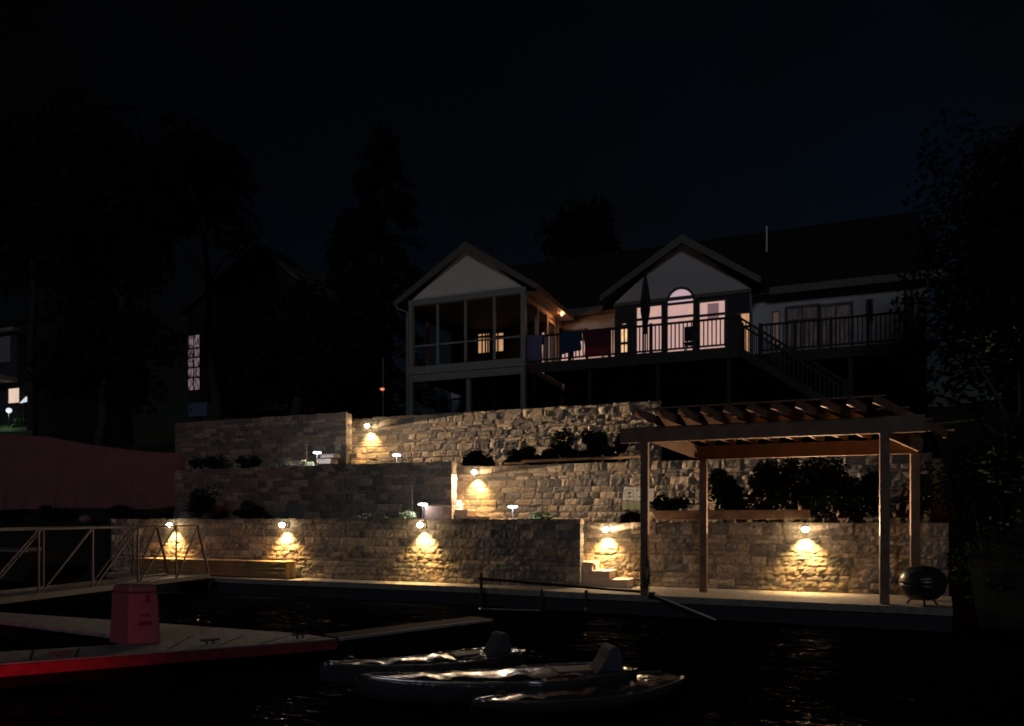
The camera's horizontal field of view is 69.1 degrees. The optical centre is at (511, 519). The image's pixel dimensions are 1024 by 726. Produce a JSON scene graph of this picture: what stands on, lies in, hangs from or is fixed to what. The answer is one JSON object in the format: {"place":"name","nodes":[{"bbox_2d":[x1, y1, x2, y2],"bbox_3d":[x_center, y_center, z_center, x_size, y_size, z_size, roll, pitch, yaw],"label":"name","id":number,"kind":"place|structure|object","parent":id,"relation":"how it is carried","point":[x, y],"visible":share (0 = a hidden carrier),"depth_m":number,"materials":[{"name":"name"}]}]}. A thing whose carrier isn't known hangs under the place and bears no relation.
{"place":"outdoors","nodes":[
{"label":"outdoors","id":0,"kind":"place"},
{"bbox_2d":[0,425,32,434],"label":"lawn","id":1,"kind":"structure","parent":0,"point":[4,429],"depth_m":43.81,"materials":[{"name":"green plant"}]},
{"bbox_2d":[6,408,11,427],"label":"globe lamp","id":2,"kind":"object","parent":1,"relation":"on","point":[8,410],"visible":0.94,"depth_m":45.76,"materials":[{"name":"glass"}]},
{"bbox_2d":[20,397,26,423],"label":"flood lamp","id":3,"kind":"object","parent":1,"relation":"on","point":[24,400],"visible":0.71,"depth_m":46.10,"materials":[{"name":"grey"}]},
{"bbox_2d":[11,400,37,427],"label":"shrub","id":4,"kind":"object","parent":1,"relation":"on","point":[18,421],"visible":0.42,"depth_m":45.62,"materials":[{"name":"green plant"}]},
{"bbox_2d":[0,443,175,582],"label":"hillside","id":5,"kind":"structure","parent":0,"point":[76,568],"depth_m":26.00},
{"bbox_2d":[0,313,121,445],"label":"neighbour house","id":6,"kind":"structure","parent":5,"relation":"on","point":[71,420],"depth_m":50.20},
{"bbox_2d":[0,336,10,362],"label":"window","id":7,"kind":"structure","parent":6,"relation":"in","point":[5,342],"depth_m":48.84,"materials":[{"name":"grey"}]},
{"bbox_2d":[7,387,20,403],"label":"window","id":8,"kind":"structure","parent":6,"relation":"in","point":[13,394],"depth_m":48.51,"materials":[{"name":"grey"}]},
{"bbox_2d":[0,86,127,435],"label":"broadleaf tree","id":9,"kind":"object","parent":5,"relation":"on","point":[13,174],"visible":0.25,"depth_m":43.41,"materials":[{"name":"green plant"}]},
{"bbox_2d":[78,515,93,522],"bbox_3d":[-14.905,0.000,25.994,0.480,0.300,0.468,0,0,22],"label":"pale boulder","id":10,"kind":"object","parent":5,"relation":"on","point":[85,518],"visible":1,"depth_m":25.86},
{"bbox_2d":[0,434,184,518],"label":"concrete wall","id":11,"kind":"structure","parent":5,"relation":"on","point":[32,466],"depth_m":27.90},
{"bbox_2d":[0,100,192,445],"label":"broadleaf tree","id":12,"kind":"object","parent":5,"relation":"on","point":[127,233],"visible":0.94,"depth_m":37.12,"materials":[{"name":"green plant"}]},
{"bbox_2d":[23,293,192,446],"bbox_3d":[-18.341,-5.693,32.995,8.402,8.284,4.987,0,0,22],"label":"broadleaf tree","id":13,"kind":"object","parent":5,"relation":"on","point":[112,366],"visible":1,"depth_m":32.32,"materials":[{"name":"green plant"}]},
{"bbox_2d":[188,402,213,421],"bbox_3d":[-12.786,-3.926,30.516,0.980,1.653,0.430,0,0,22],"label":"utility cabinet","id":14,"kind":"object","parent":5,"relation":"on","point":[200,411],"visible":0.93,"depth_m":30.36,"materials":[{"name":"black metal"}]},
{"bbox_2d":[136,110,267,419],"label":"broadleaf tree","id":15,"kind":"object","parent":5,"relation":"on","point":[213,170],"visible":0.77,"depth_m":43.34,"materials":[{"name":"green plant"}]},
{"bbox_2d":[180,242,404,418],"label":"gabled house","id":16,"kind":"structure","parent":5,"relation":"on","point":[233,286],"depth_m":50.84,"materials":[{"name":"grey"}]},
{"bbox_2d":[187,333,200,391],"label":"window","id":17,"kind":"structure","parent":16,"relation":"in","point":[194,358],"depth_m":51.93,"materials":[{"name":"grey"}]},
{"bbox_2d":[0,580,1023,725],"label":"water","id":18,"kind":"structure","parent":0,"point":[742,673],"depth_m":9.97,"materials":[{"name":"black liquid"}]},
{"bbox_2d":[0,547,59,562],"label":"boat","id":19,"kind":"object","parent":18,"relation":"on","point":[28,555],"visible":0.79,"depth_m":22.58,"materials":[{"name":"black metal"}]},
{"bbox_2d":[0,612,336,687],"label":"floating dock","id":20,"kind":"object","parent":18,"relation":"on","point":[92,652],"visible":0.99,"depth_m":10.07,"materials":[{"name":"wood"}]},
{"bbox_2d":[0,525,214,603],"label":"gangway","id":21,"kind":"object","parent":20,"relation":"on","point":[44,590],"visible":0.94,"depth_m":17.03,"materials":[{"name":"metal"}]},
{"bbox_2d":[110,583,159,644],"bbox_3d":[-5.167,1.294,10.180,0.665,0.808,0.330,0,0,32],"label":"dock box","id":22,"kind":"object","parent":20,"relation":"on","point":[135,614],"visible":1,"depth_m":10.07,"materials":[{"name":"plastic"}]},
{"bbox_2d":[323,616,492,660],"bbox_3d":[-1.562,1.875,11.796,2.930,0.350,0.500,0,0,-43],"label":"dock finger","id":23,"kind":"object","parent":20,"relation":"attached to","point":[369,643],"visible":0.89,"depth_m":11.52},
{"bbox_2d":[320,631,525,685],"bbox_3d":[-1.102,1.858,9.704,2.829,0.595,0.812,0,0,-31],"label":"kayak","id":24,"kind":"object","parent":18,"relation":"on","point":[497,651],"visible":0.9,"depth_m":9.53,"materials":[{"name":"plastic"}]},
{"bbox_2d":[356,643,636,704],"bbox_3d":[-0.133,1.848,8.729,3.331,0.615,0.967,0,0,-15],"label":"kayak","id":25,"kind":"object","parent":18,"relation":"on","point":[606,665],"visible":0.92,"depth_m":8.41,"materials":[{"name":"plastic"}]},
{"bbox_2d":[107,578,951,631],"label":"seawall","id":26,"kind":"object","parent":18,"relation":"in","point":[936,623],"visible":0.17,"depth_m":16.51,"materials":[{"name":"concrete"}]},
{"bbox_2d":[106,572,952,615],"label":"seawall walk","id":27,"kind":"structure","parent":26,"relation":"on","point":[855,602],"depth_m":16.47,"materials":[{"name":"concrete"}]},
{"bbox_2d":[134,557,296,578],"bbox_3d":[-8.759,1.411,21.657,5.704,0.472,0.470,0,0,22],"label":"timber bench","id":28,"kind":"object","parent":27,"relation":"on","point":[191,567],"visible":0.87,"depth_m":21.23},
{"bbox_2d":[111,518,583,586],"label":"stone retaining wall","id":29,"kind":"structure","parent":27,"relation":"on","point":[469,551],"depth_m":19.79,"materials":[{"name":"stone"}]},
{"bbox_2d":[279,521,288,527],"bbox_3d":[-6.406,0.148,20.831,0.170,0.182,0.315,0,0,22],"label":"wall lamp","id":30,"kind":"object","parent":29,"relation":"attached to","point":[286,525],"visible":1,"depth_m":20.81,"materials":[{"name":"white metal"}]},
{"bbox_2d":[417,521,425,527],"bbox_3d":[-2.341,0.135,19.205,0.170,0.182,0.315,0,0,22],"label":"wall lamp","id":31,"kind":"object","parent":29,"relation":"attached to","point":[422,524],"visible":1,"depth_m":19.11,"materials":[{"name":"glass"}]},
{"bbox_2d":[582,561,633,587],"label":"garden steps","id":32,"kind":"structure","parent":27,"relation":"on","point":[600,577],"depth_m":17.98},
{"bbox_2d":[583,522,948,596],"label":"stone retaining wall","id":33,"kind":"structure","parent":27,"relation":"on","point":[832,557],"depth_m":17.11,"materials":[{"name":"stone"}]},
{"bbox_2d":[602,525,609,531],"bbox_3d":[2.326,0.240,18.362,0.170,0.182,0.315,0,0,22],"label":"wall lamp","id":34,"kind":"object","parent":33,"relation":"attached to","point":[605,528],"visible":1,"depth_m":18.25,"materials":[{"name":"glass"}]},
{"bbox_2d":[651,510,809,519],"bbox_3d":[5.057,-0.095,17.418,3.600,0.238,0.140,0,0,22],"label":"edging timber","id":35,"kind":"object","parent":33,"relation":"on","point":[724,514],"visible":1,"depth_m":17.31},
{"bbox_2d":[802,525,808,532],"bbox_3d":[6.580,0.216,16.660,0.170,0.182,0.315,0,0,22],"label":"wall lamp","id":36,"kind":"object","parent":33,"relation":"attached to","point":[805,528],"visible":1,"depth_m":16.54,"materials":[{"name":"glass"}]},
{"bbox_2d":[620,394,954,603],"bbox_3d":[5.569,-0.353,15.456,6.604,4.003,1.781,0,0,22],"label":"pergola","id":37,"kind":"object","parent":27,"relation":"on","point":[902,431],"visible":0.95,"depth_m":15.32,"materials":[{"name":"wood"}]},
{"bbox_2d":[642,558,649,587],"bbox_3d":[2.908,1.160,16.043,0.171,0.655,0.084,0,0,22],"label":"hanging rope","id":38,"kind":"object","parent":37,"relation":"hanging from","point":[646,583],"visible":1,"depth_m":16.03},
{"bbox_2d":[898,565,947,606],"bbox_3d":[7.872,1.275,14.232,0.840,0.770,0.891,0,0,22],"label":"kettle barbecue","id":39,"kind":"object","parent":27,"relation":"on","point":[922,582],"visible":1,"depth_m":13.98,"materials":[{"name":"black metal"}]},
{"bbox_2d":[478,573,640,613],"bbox_3d":[0.976,2.083,16.684,3.824,1.634,0.163,0,0,22],"label":"mooring frame","id":40,"kind":"object","parent":18,"relation":"in","point":[481,579],"visible":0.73,"depth_m":16.80,"materials":[{"name":"black metal"}]},
{"bbox_2d":[470,670,684,717],"bbox_3d":[0.797,1.977,8.357,2.939,0.357,0.870,0,0,-34],"label":"kayak","id":41,"kind":"object","parent":18,"relation":"on","point":[647,686],"visible":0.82,"depth_m":8.08,"materials":[{"name":"plastic"}]},
{"bbox_2d":[649,592,715,620],"bbox_3d":[3.573,1.830,15.597,1.427,0.539,0.129,0,0,26],"label":"brace pole","id":42,"kind":"object","parent":18,"relation":"on","point":[653,594],"visible":1,"depth_m":15.57,"materials":[{"name":"metal"}]},
{"bbox_2d":[0,0,1023,623],"label":"sky","id":43,"kind":"structure","parent":0,"point":[698,120],"materials":[{"name":"black"}]},
{"bbox_2d":[662,394,938,424],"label":"ground","id":44,"kind":"structure","parent":0,"point":[915,403],"depth_m":21.91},
{"bbox_2d":[303,200,408,418],"bbox_3d":[-7.193,-8.645,33.262,5.984,11.021,5.252,0,0,22],"label":"conifer","id":45,"kind":"object","parent":44,"relation":"on","point":[345,232],"visible":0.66,"depth_m":32.79,"materials":[{"name":"green plant"}]},
{"bbox_2d":[380,357,383,416],"bbox_3d":[-5.043,-4.822,28.867,0.166,2.943,0.169,0,0,-27],"label":"garden torch","id":46,"kind":"object","parent":44,"relation":"on","point":[382,389],"visible":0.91,"depth_m":28.91,"materials":[{"name":"brown"}]},
{"bbox_2d":[312,120,452,417],"bbox_3d":[-6.040,-11.385,37.220,8.208,17.161,8.550,0,0,1],"label":"conifer","id":47,"kind":"object","parent":44,"relation":"on","point":[379,152],"visible":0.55,"depth_m":36.84,"materials":[{"name":"green plant"}]},
{"bbox_2d":[441,370,459,413],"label":"shrub","id":48,"kind":"object","parent":44,"relation":"on","point":[445,410],"visible":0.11,"depth_m":26.61,"materials":[{"name":"green plant"}]},
{"bbox_2d":[530,351,556,408],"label":"shrub","id":49,"kind":"object","parent":44,"relation":"on","point":[544,404],"visible":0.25,"depth_m":25.32,"materials":[{"name":"green plant"}]},
{"bbox_2d":[534,194,622,261],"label":"broadleaf tree","id":50,"kind":"object","parent":44,"relation":"on","point":[579,234],"visible":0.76,"depth_m":48.66,"materials":[{"name":"green plant"}]},
{"bbox_2d":[609,347,638,403],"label":"shrub","id":51,"kind":"object","parent":44,"relation":"on","point":[619,398],"visible":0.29,"depth_m":24.23,"materials":[{"name":"green plant"}]},
{"bbox_2d":[394,211,942,460],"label":"house","id":52,"kind":"structure","parent":44,"relation":"on","point":[484,309],"depth_m":28.80,"materials":[{"name":"white"}]},
{"bbox_2d":[477,332,490,354],"bbox_3d":[-1.244,-7.779,32.877,0.653,0.962,0.068,0,0,22],"label":"window","id":53,"kind":"structure","parent":52,"relation":"in","point":[483,347],"depth_m":32.88,"materials":[{"name":"yellow"}]},
{"bbox_2d":[496,331,504,352],"bbox_3d":[-0.563,-7.758,32.605,0.525,0.911,0.068,0,0,22],"label":"window","id":54,"kind":"structure","parent":52,"relation":"in","point":[500,343],"depth_m":32.58,"materials":[{"name":"yellow"}]},
{"bbox_2d":[540,328,560,361],"bbox_3d":[1.642,-6.971,31.723,0.967,2.253,0.068,0,0,22],"label":"patio door","id":55,"kind":"structure","parent":52,"relation":"in","point":[541,331],"depth_m":31.82,"materials":[{"name":"grey"}]},
{"bbox_2d":[547,318,555,376],"bbox_3d":[1.563,-6.899,30.119,0.100,2.298,0.970,0,0,22],"label":"porch door","id":56,"kind":"structure","parent":52,"relation":"in","point":[551,325],"depth_m":30.14,"materials":[{"name":"brown glass"}]},
{"bbox_2d":[558,328,588,381],"bbox_3d":[2.582,-6.910,31.347,1.323,2.144,0.068,0,0,22],"label":"patio door","id":57,"kind":"structure","parent":52,"relation":"in","point":[585,328],"depth_m":31.29,"materials":[{"name":"pink"}]},
{"bbox_2d":[586,327,613,357],"bbox_3d":[3.779,-6.877,30.868,1.482,2.094,0.068,0,0,22],"label":"patio door","id":58,"kind":"structure","parent":52,"relation":"in","point":[611,327],"depth_m":30.75,"materials":[{"name":"brown"}]},
{"bbox_2d":[619,322,628,354],"bbox_3d":[4.444,-7.149,29.416,0.372,1.290,0.068,0,0,22],"label":"window","id":59,"kind":"structure","parent":52,"relation":"in","point":[623,324],"depth_m":29.43,"materials":[{"name":"yellow"}]},
{"bbox_2d":[635,303,663,354],"bbox_3d":[5.365,-7.403,29.049,1.133,1.982,0.068,0,0,22],"label":"window","id":60,"kind":"structure","parent":52,"relation":"in","point":[656,315],"depth_m":29.00,"materials":[{"name":"pink"}]},
{"bbox_2d":[665,287,695,351],"bbox_3d":[6.486,-7.655,28.600,1.141,2.571,0.068,0,0,22],"label":"window","id":61,"kind":"structure","parent":52,"relation":"in","point":[678,310],"depth_m":28.63,"materials":[{"name":"grey"}]},
{"bbox_2d":[697,298,726,348],"bbox_3d":[7.592,-7.347,28.158,1.094,1.964,0.068,0,0,22],"label":"glass door","id":62,"kind":"structure","parent":52,"relation":"in","point":[710,308],"depth_m":28.16,"materials":[{"name":"pink"}]},
{"bbox_2d":[736,311,750,350],"bbox_3d":[8.648,-6.928,27.735,0.543,1.617,0.068,0,0,22],"label":"window","id":63,"kind":"structure","parent":52,"relation":"in","point":[746,315],"depth_m":27.72,"materials":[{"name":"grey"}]},
{"bbox_2d":[772,311,779,345],"bbox_3d":[10.074,-7.273,28.350,0.267,1.302,0.068,0,0,22],"label":"window","id":64,"kind":"structure","parent":52,"relation":"in","point":[775,314],"depth_m":28.36,"materials":[{"name":"grey"}]},
{"bbox_2d":[785,303,819,370],"bbox_3d":[10.943,-6.844,28.003,1.220,2.447,0.068,0,0,22],"label":"window","id":65,"kind":"structure","parent":52,"relation":"in","point":[808,311],"depth_m":27.98,"materials":[{"name":"grey"}]},
{"bbox_2d":[819,301,852,367],"bbox_3d":[12.020,-6.822,27.572,1.189,2.393,0.068,0,0,22],"label":"glass door","id":66,"kind":"structure","parent":52,"relation":"in","point":[839,309],"depth_m":27.55,"materials":[{"name":"grey"}]},
{"bbox_2d":[866,299,872,321],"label":"window","id":67,"kind":"structure","parent":52,"relation":"in","point":[869,302],"depth_m":27.15,"materials":[{"name":"black glass"}]},
{"bbox_2d":[529,309,938,404],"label":"deck","id":68,"kind":"structure","parent":44,"relation":"on","point":[590,371],"depth_m":25.69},
{"bbox_2d":[527,334,542,361],"bbox_3d":[0.845,-6.312,27.465,0.652,0.955,0.190,0,0,22],"label":"towel","id":69,"kind":"object","parent":68,"relation":"hanging from","point":[535,343],"visible":0.98,"depth_m":27.40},
{"bbox_2d":[560,330,581,354],"bbox_3d":[2.134,-6.385,26.950,0.818,0.811,0.190,0,0,22],"label":"towel","id":70,"kind":"object","parent":68,"relation":"hanging from","point":[570,341],"visible":1,"depth_m":26.90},
{"bbox_2d":[584,328,609,355],"bbox_3d":[3.044,-6.326,26.587,0.960,0.927,0.189,0,0,22],"label":"towel","id":71,"kind":"object","parent":68,"relation":"hanging from","point":[596,342],"visible":1,"depth_m":26.53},
{"bbox_2d":[640,272,649,353],"bbox_3d":[4.905,-7.411,27.333,0.560,3.322,0.560,0,0,22],"label":"patio umbrella","id":72,"kind":"object","parent":68,"relation":"on","point":[645,305],"visible":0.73,"depth_m":27.26,"materials":[{"name":"black fabric"}]},
{"bbox_2d":[684,326,699,349],"bbox_3d":[6.331,-6.241,26.138,0.500,0.978,0.460,0,0,22],"label":"deck chair","id":73,"kind":"object","parent":68,"relation":"on","point":[689,336],"visible":0.51,"depth_m":25.96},
{"bbox_2d":[738,314,847,416],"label":"deck stairs","id":74,"kind":"structure","parent":68,"relation":"attached to","point":[777,375],"depth_m":24.51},
{"bbox_2d":[920,399,1023,628],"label":"hillside","id":75,"kind":"structure","parent":0,"point":[996,608],"depth_m":15.44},
{"bbox_2d":[889,108,1023,427],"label":"broadleaf tree","id":76,"kind":"object","parent":75,"relation":"on","point":[999,223],"visible":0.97,"depth_m":20.16,"materials":[{"name":"green plant"}]},
{"bbox_2d":[936,359,1023,573],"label":"tree","id":77,"kind":"object","parent":75,"relation":"on","point":[1008,480],"visible":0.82,"depth_m":15.77,"materials":[{"name":"green plant"}]},
{"bbox_2d":[950,496,1016,606],"bbox_3d":[9.784,0.583,15.218,1.198,2.578,1.313,0,0,-32],"label":"shrub","id":78,"kind":"object","parent":75,"relation":"on","point":[1001,580],"visible":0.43,"depth_m":14.97,"materials":[{"name":"green plant"}]},
{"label":"lower terrace ground","id":79,"kind":"structure","parent":0,"visible":0},
{"bbox_2d":[184,443,221,518],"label":"shrub","id":80,"kind":"object","parent":79,"relation":"on","point":[198,503],"visible":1,"depth_m":23.77,"materials":[{"name":"green plant"}]},
{"bbox_2d":[232,450,264,518],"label":"shrub","id":81,"kind":"object","parent":79,"relation":"on","point":[256,512],"visible":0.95,"depth_m":23.23,"materials":[{"name":"green plant"}]},
{"bbox_2d":[175,461,456,518],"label":"stone retaining wall","id":82,"kind":"structure","parent":79,"relation":"on","point":[318,492],"depth_m":23.23,"materials":[{"name":"stone"}]},
{"bbox_2d":[355,447,371,518],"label":"shrub","id":83,"kind":"object","parent":79,"relation":"on","point":[366,516],"visible":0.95,"depth_m":20.93,"materials":[{"name":"green plant"}]},
{"bbox_2d":[384,472,391,518],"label":"shrub","id":84,"kind":"object","parent":79,"relation":"on","point":[385,493],"visible":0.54,"depth_m":20.69,"materials":[{"name":"green plant"}]},
{"bbox_2d":[399,449,416,518],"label":"shrub","id":85,"kind":"object","parent":79,"relation":"on","point":[408,514],"visible":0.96,"depth_m":20.38,"materials":[{"name":"green plant"}]},
{"bbox_2d":[424,506,450,518],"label":"cast block","id":86,"kind":"structure","parent":79,"relation":"on","point":[437,512],"depth_m":20.24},
{"bbox_2d":[455,503,488,518],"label":"garden steps","id":87,"kind":"structure","parent":79,"relation":"on","point":[460,513],"depth_m":21.84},
{"bbox_2d":[528,442,558,518],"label":"shrub","id":88,"kind":"object","parent":79,"relation":"on","point":[541,514],"visible":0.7,"depth_m":19.32,"materials":[{"name":"green plant"}]},
{"bbox_2d":[619,471,639,522],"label":"shrub","id":89,"kind":"object","parent":79,"relation":"on","point":[631,517],"visible":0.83,"depth_m":18.75,"materials":[{"name":"green plant"}]},
{"bbox_2d":[622,487,654,509],"bbox_3d":[3.289,-0.329,19.340,0.045,1.057,1.163,0,0,-36],"label":"yard sign","id":90,"kind":"object","parent":79,"relation":"on","point":[626,495],"visible":0.58,"depth_m":19.49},
{"bbox_2d":[649,452,691,522],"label":"shrub","id":91,"kind":"object","parent":79,"relation":"on","point":[666,503],"visible":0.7,"depth_m":18.93,"materials":[{"name":"green plant"}]},
{"bbox_2d":[456,453,931,522],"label":"stone retaining wall","id":92,"kind":"structure","parent":79,"relation":"on","point":[590,492],"depth_m":20.81,"materials":[{"name":"stone"}]},
{"bbox_2d":[504,462,526,464],"bbox_3d":[0.107,-1.648,21.923,0.665,0.060,0.150,0,0,22],"label":"edging timber","id":93,"kind":"object","parent":92,"relation":"on","point":[509,463],"visible":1,"depth_m":21.86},
{"bbox_2d":[521,455,639,462],"bbox_3d":[2.003,-1.711,21.170,3.652,0.108,0.200,0,0,22],"label":"edging timber","id":94,"kind":"object","parent":92,"relation":"on","point":[584,458],"visible":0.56,"depth_m":21.07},
{"bbox_2d":[708,461,754,522],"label":"shrub","id":95,"kind":"object","parent":79,"relation":"on","point":[725,487],"visible":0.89,"depth_m":18.35,"materials":[{"name":"green plant"}]},
{"bbox_2d":[746,440,802,522],"bbox_3d":[6.388,-1.247,18.171,1.424,2.824,1.170,0,0,-33],"label":"shrub","id":96,"kind":"object","parent":79,"relation":"on","point":[768,479],"visible":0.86,"depth_m":17.98,"materials":[{"name":"green plant"}]},
{"bbox_2d":[779,456,854,522],"bbox_3d":[7.292,-1.028,17.674,1.809,2.385,1.277,0,0,22],"label":"shrub","id":97,"kind":"object","parent":79,"relation":"on","point":[819,483],"visible":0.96,"depth_m":17.57,"materials":[{"name":"green plant"}]},
{"bbox_2d":[831,455,878,522],"bbox_3d":[8.191,-1.083,17.481,1.316,2.500,1.254,0,0,22],"label":"shrub","id":98,"kind":"object","parent":79,"relation":"on","point":[854,494],"visible":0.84,"depth_m":17.21,"materials":[{"name":"green plant"}]},
{"bbox_2d":[906,399,969,522],"bbox_3d":[9.575,-1.246,16.693,1.286,3.018,0.907,0,0,31],"label":"shrub","id":99,"kind":"object","parent":79,"relation":"on","point":[924,483],"visible":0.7,"depth_m":16.67,"materials":[{"name":"green plant"}]},
{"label":"middle terrace ground","id":100,"kind":"structure","parent":0,"visible":0},
{"bbox_2d":[187,423,228,468],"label":"shrub","id":101,"kind":"object","parent":100,"relation":"on","point":[214,462],"visible":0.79,"depth_m":26.64,"materials":[{"name":"green plant"}]},
{"bbox_2d":[235,420,262,467],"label":"shrub","id":102,"kind":"object","parent":100,"relation":"on","point":[251,461],"visible":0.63,"depth_m":25.66,"materials":[{"name":"green plant"}]},
{"bbox_2d":[175,412,351,469],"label":"stone retaining wall","id":103,"kind":"structure","parent":100,"relation":"on","point":[327,433],"depth_m":26.74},
{"bbox_2d":[350,453,360,458],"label":"step block","id":104,"kind":"structure","parent":103,"relation":"attached to","point":[354,455],"depth_m":25.80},
{"bbox_2d":[277,411,293,466],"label":"shrub","id":105,"kind":"object","parent":100,"relation":"on","point":[287,463],"visible":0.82,"depth_m":24.82,"materials":[{"name":"green plant"}]},
{"bbox_2d":[299,396,315,465],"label":"shrub","id":106,"kind":"object","parent":100,"relation":"on","point":[304,463],"visible":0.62,"depth_m":24.55,"materials":[{"name":"green plant"}]},
{"bbox_2d":[318,459,337,464],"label":"stone slab","id":107,"kind":"structure","parent":100,"relation":"on","point":[328,461],"depth_m":24.87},
{"bbox_2d":[320,454,339,458],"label":"stone slab","id":108,"kind":"structure","parent":107,"relation":"on","point":[329,456],"depth_m":24.84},
{"bbox_2d":[461,403,495,465],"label":"shrub","id":109,"kind":"object","parent":100,"relation":"on","point":[475,458],"visible":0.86,"depth_m":23.34,"materials":[{"name":"green plant"}]},
{"bbox_2d":[351,401,662,466],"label":"stone retaining wall","id":110,"kind":"structure","parent":100,"relation":"on","point":[446,437],"depth_m":24.62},
{"bbox_2d":[502,388,543,465],"bbox_3d":[0.370,-2.671,23.176,1.415,2.710,0.836,0,0,8],"label":"shrub","id":111,"kind":"object","parent":100,"relation":"on","point":[525,453],"visible":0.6,"depth_m":23.00,"materials":[{"name":"green plant"}]},
{"bbox_2d":[539,379,588,464],"bbox_3d":[1.591,-2.790,22.368,1.770,2.902,1.083,0,0,22],"label":"shrub","id":112,"kind":"object","parent":100,"relation":"on","point":[559,446],"visible":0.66,"depth_m":22.23,"materials":[{"name":"green plant"}]},
{"bbox_2d":[579,389,634,462],"bbox_3d":[2.775,-2.659,21.954,1.678,2.638,1.032,0,0,2],"label":"shrub","id":113,"kind":"object","parent":100,"relation":"on","point":[596,442],"visible":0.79,"depth_m":21.83,"materials":[{"name":"green plant"}]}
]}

